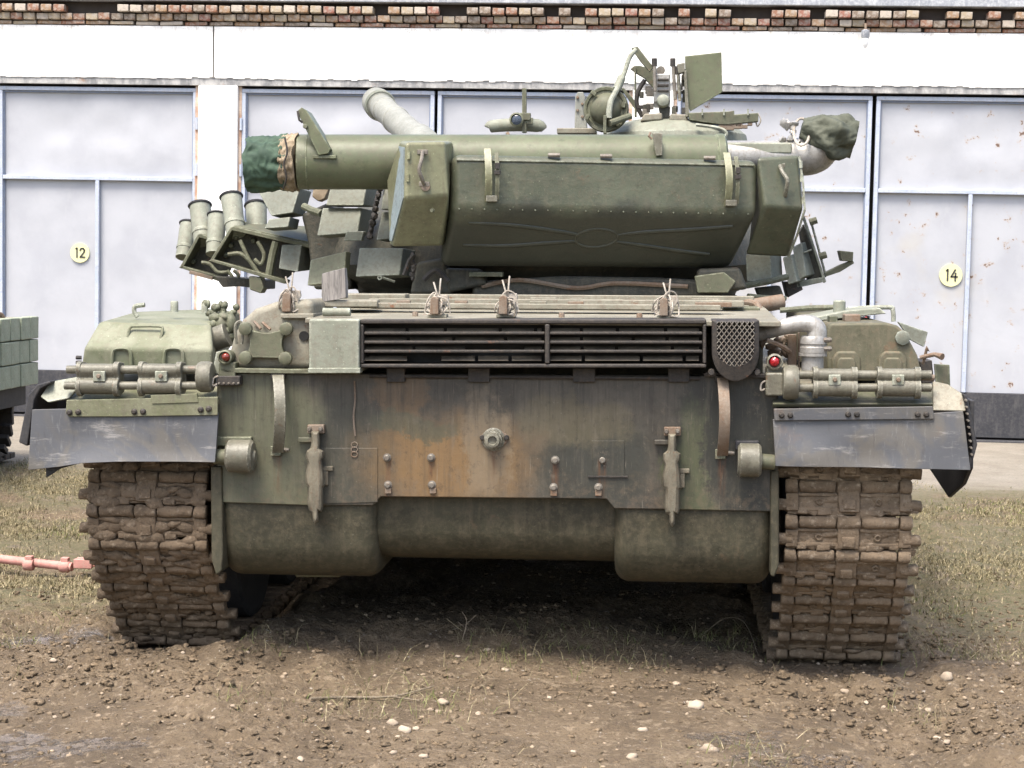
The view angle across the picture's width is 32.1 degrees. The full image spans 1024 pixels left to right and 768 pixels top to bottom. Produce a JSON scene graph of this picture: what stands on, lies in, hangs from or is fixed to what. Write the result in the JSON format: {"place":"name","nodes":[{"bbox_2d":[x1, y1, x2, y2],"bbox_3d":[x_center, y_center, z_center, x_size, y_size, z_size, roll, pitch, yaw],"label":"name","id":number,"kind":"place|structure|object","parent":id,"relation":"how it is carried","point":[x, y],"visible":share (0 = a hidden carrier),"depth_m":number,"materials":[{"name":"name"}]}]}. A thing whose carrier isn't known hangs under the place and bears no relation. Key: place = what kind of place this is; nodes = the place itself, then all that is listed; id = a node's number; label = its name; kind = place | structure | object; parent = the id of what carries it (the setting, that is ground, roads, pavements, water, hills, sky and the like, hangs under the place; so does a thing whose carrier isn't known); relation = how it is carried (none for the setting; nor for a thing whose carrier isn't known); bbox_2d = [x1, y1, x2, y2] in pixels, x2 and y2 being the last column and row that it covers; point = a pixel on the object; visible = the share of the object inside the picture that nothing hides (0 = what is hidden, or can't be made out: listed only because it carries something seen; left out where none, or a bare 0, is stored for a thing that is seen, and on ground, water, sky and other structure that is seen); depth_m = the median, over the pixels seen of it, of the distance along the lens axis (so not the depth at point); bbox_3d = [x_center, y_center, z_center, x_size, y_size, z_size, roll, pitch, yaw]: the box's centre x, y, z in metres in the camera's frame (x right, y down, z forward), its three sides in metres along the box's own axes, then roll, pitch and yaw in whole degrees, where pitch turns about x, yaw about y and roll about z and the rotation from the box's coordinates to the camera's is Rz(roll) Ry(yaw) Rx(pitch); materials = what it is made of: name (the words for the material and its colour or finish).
{"place":"outdoors","nodes":[
{"label":"outdoors","id":0,"kind":"place"},
{"bbox_2d":[0,416,1023,767],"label":"ground","id":1,"kind":"structure","parent":0,"point":[998,472],"depth_m":7.22,"materials":[{"name":"brown soil"}]},
{"bbox_2d":[0,312,38,461],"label":"armoured vehicle","id":2,"kind":"object","parent":1,"relation":"on","point":[18,357],"visible":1,"depth_m":13.96,"materials":[{"name":"green paint"}]},
{"bbox_2d":[0,555,94,572],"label":"tow bar","id":3,"kind":"object","parent":1,"relation":"on","point":[31,563],"visible":0.9,"depth_m":9.51,"materials":[{"name":"red paint"}]},
{"bbox_2d":[297,756,303,761],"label":"stone","id":4,"kind":"object","parent":1,"relation":"on","point":[300,758],"visible":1,"depth_m":6.01,"materials":[{"name":"stone"}]},
{"bbox_2d":[309,685,433,700],"bbox_3d":[-0.524,1.198,6.811,0.511,0.033,0.156,0,4,-19],"label":"twig","id":5,"kind":"object","parent":1,"relation":"on","point":[340,697],"visible":0.95,"depth_m":6.85,"materials":[{"name":"brown wood"}]},
{"bbox_2d":[387,719,398,725],"bbox_3d":[-0.439,1.234,6.495,0.050,0.026,0.031,3,4,26],"label":"stone","id":6,"kind":"object","parent":1,"relation":"on","point":[394,722],"visible":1,"depth_m":6.48,"materials":[{"name":"stone"}]},
{"bbox_2d":[398,725,411,732],"bbox_3d":[-0.386,1.243,6.398,0.045,0.031,0.056,0,4,-15],"label":"stone","id":7,"kind":"object","parent":1,"relation":"on","point":[405,729],"visible":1,"depth_m":6.38,"materials":[{"name":"stone"}]},
{"bbox_2d":[419,754,428,757],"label":"stone","id":8,"kind":"object","parent":1,"relation":"on","point":[423,755],"visible":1,"depth_m":6.08,"materials":[{"name":"stone"}]},
{"bbox_2d":[437,698,449,704],"bbox_3d":[-0.265,1.213,6.786,0.040,0.031,0.051,-2,5,-35],"label":"stone","id":9,"kind":"object","parent":1,"relation":"on","point":[441,701],"visible":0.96,"depth_m":6.77,"materials":[{"name":"stone"}]},
{"bbox_2d":[458,611,475,639],"bbox_3d":[-0.196,1.036,7.632,0.083,0.121,0.033,2,4,12],"label":"twig","id":10,"kind":"object","parent":1,"relation":"on","point":[466,624],"visible":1,"depth_m":7.63,"materials":[{"name":"wood"}]},
{"bbox_2d":[19,47,976,663],"bbox_3d":[0.151,-0.672,11.271,3.989,3.249,8.784,1,4,5],"label":"tank","id":11,"kind":"object","parent":1,"relation":"on","point":[565,345],"visible":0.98,"depth_m":7.16,"materials":[{"name":"green metal"}]},
{"bbox_2d":[322,268,347,301],"bbox_3d":[-0.734,-0.410,7.376,0.104,0.143,0.055,1,4,5],"label":"wood block","id":12,"kind":"object","parent":11,"relation":"on","point":[334,284],"depth_m":7.35,"materials":[{"name":"beige wood"}]},
{"bbox_2d":[0,597,1023,767],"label":"grass tufts","id":13,"kind":"object","parent":1,"relation":"on","point":[408,694],"visible":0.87,"depth_m":7.43,"materials":[{"name":"green plant"}]},
{"bbox_2d":[0,0,1023,442],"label":"garage","id":14,"kind":"structure","parent":1,"relation":"on","point":[128,128],"depth_m":17.42,"materials":[{"name":"paint"}]},
{"bbox_2d":[0,86,197,411],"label":"door","id":15,"kind":"structure","parent":14,"relation":"in","point":[57,267],"depth_m":17.92,"materials":[{"name":"grey metal"}]},
{"bbox_2d":[239,89,434,320],"bbox_3d":[-1.756,-1.274,17.752,1.942,3.279,0.149,1,4,4],"label":"door","id":16,"kind":"structure","parent":14,"relation":"in","point":[271,112],"depth_m":17.68,"materials":[{"name":"grey metal"}]},
{"bbox_2d":[437,91,628,134],"bbox_3d":[0.194,-1.226,17.599,1.908,3.279,0.149,1,4,4],"label":"door","id":17,"kind":"structure","parent":14,"relation":"in","point":[459,112],"depth_m":17.51,"materials":[{"name":"grey metal"}]},
{"bbox_2d":[677,94,872,319],"bbox_3d":[2.508,-1.169,17.417,1.899,3.279,0.149,1,4,4],"label":"door","id":18,"kind":"structure","parent":14,"relation":"in","point":[842,216],"depth_m":17.33,"materials":[{"name":"grey metal"}]},
{"bbox_2d":[861,23,869,47],"bbox_3d":[3.373,-3.330,17.012,0.078,0.247,0.141,1,4,4],"label":"wall lamp","id":19,"kind":"object","parent":14,"relation":"attached to","point":[865,34],"visible":1,"depth_m":16.96,"materials":[{"name":"metal"}]},
{"bbox_2d":[868,96,1023,438],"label":"door","id":20,"kind":"structure","parent":14,"relation":"in","point":[943,151],"depth_m":17.26,"materials":[{"name":"grey metal"}]},
{"bbox_2d":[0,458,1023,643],"bbox_3d":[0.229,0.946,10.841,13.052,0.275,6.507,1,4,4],"label":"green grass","id":21,"kind":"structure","parent":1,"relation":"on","point":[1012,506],"depth_m":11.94,"materials":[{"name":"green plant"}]},
{"bbox_2d":[0,559,1023,767],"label":"mud clods","id":22,"kind":"object","parent":1,"relation":"on","point":[442,744],"visible":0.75,"depth_m":6.99,"materials":[{"name":"brown soil"}]},
{"bbox_2d":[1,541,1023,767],"bbox_3d":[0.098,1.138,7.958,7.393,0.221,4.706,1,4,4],"label":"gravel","id":23,"kind":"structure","parent":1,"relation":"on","point":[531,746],"depth_m":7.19,"materials":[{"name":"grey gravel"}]},
{"bbox_2d":[626,753,637,758],"bbox_3d":[0.408,1.264,6.046,0.032,0.023,0.056,4,5,37],"label":"stone","id":24,"kind":"object","parent":1,"relation":"on","point":[631,755],"visible":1,"depth_m":6.03,"materials":[{"name":"stone"}]},
{"bbox_2d":[637,727,647,731],"bbox_3d":[0.473,1.253,6.454,0.040,0.020,0.030,0,4,-20],"label":"stone","id":25,"kind":"object","parent":1,"relation":"on","point":[642,729],"visible":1,"depth_m":6.44,"materials":[{"name":"stone"}]},
{"bbox_2d":[687,700,703,708],"bbox_3d":[0.699,1.223,6.764,0.064,0.051,0.093,2,4,18],"label":"stone","id":26,"kind":"object","parent":1,"relation":"on","point":[697,704],"visible":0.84,"depth_m":6.74,"materials":[{"name":"stone"}]},
{"bbox_2d":[700,743,712,750],"bbox_3d":[0.674,1.253,6.137,0.056,0.030,0.035,1,4,4],"label":"stone","id":27,"kind":"object","parent":1,"relation":"on","point":[704,747],"visible":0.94,"depth_m":6.13,"materials":[{"name":"stone"}]},
{"bbox_2d":[708,747,718,751],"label":"stone","id":28,"kind":"object","parent":1,"relation":"on","point":[714,749],"visible":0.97,"depth_m":6.10,"materials":[{"name":"stone"}]},
{"bbox_2d":[703,617,758,655],"bbox_3d":[1.002,1.109,7.900,0.133,0.089,0.509,0,4,-18],"label":"twig","id":29,"kind":"object","parent":1,"relation":"on","point":[736,618],"visible":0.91,"depth_m":8.06,"materials":[{"name":"brown wood"}]},
{"bbox_2d":[840,688,848,693],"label":"stone","id":30,"kind":"object","parent":1,"relation":"on","point":[842,690],"visible":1,"depth_m":7.06,"materials":[{"name":"stone"}]},
{"bbox_2d":[939,672,952,680],"bbox_3d":[1.738,1.172,7.120,0.035,0.046,0.054,-3,5,-44],"label":"stone","id":31,"kind":"object","parent":1,"relation":"on","point":[945,676],"visible":1,"depth_m":7.11,"materials":[{"name":"stone"}]},
{"bbox_2d":[943,739,950,744],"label":"stone","id":32,"kind":"object","parent":1,"relation":"on","point":[947,741],"visible":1,"depth_m":6.41,"materials":[{"name":"stone"}]},
{"bbox_2d":[0,457,1023,664],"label":"dry grass","id":33,"kind":"structure","parent":0,"point":[973,569],"depth_m":10.19,"materials":[{"name":"plant"}]}
]}

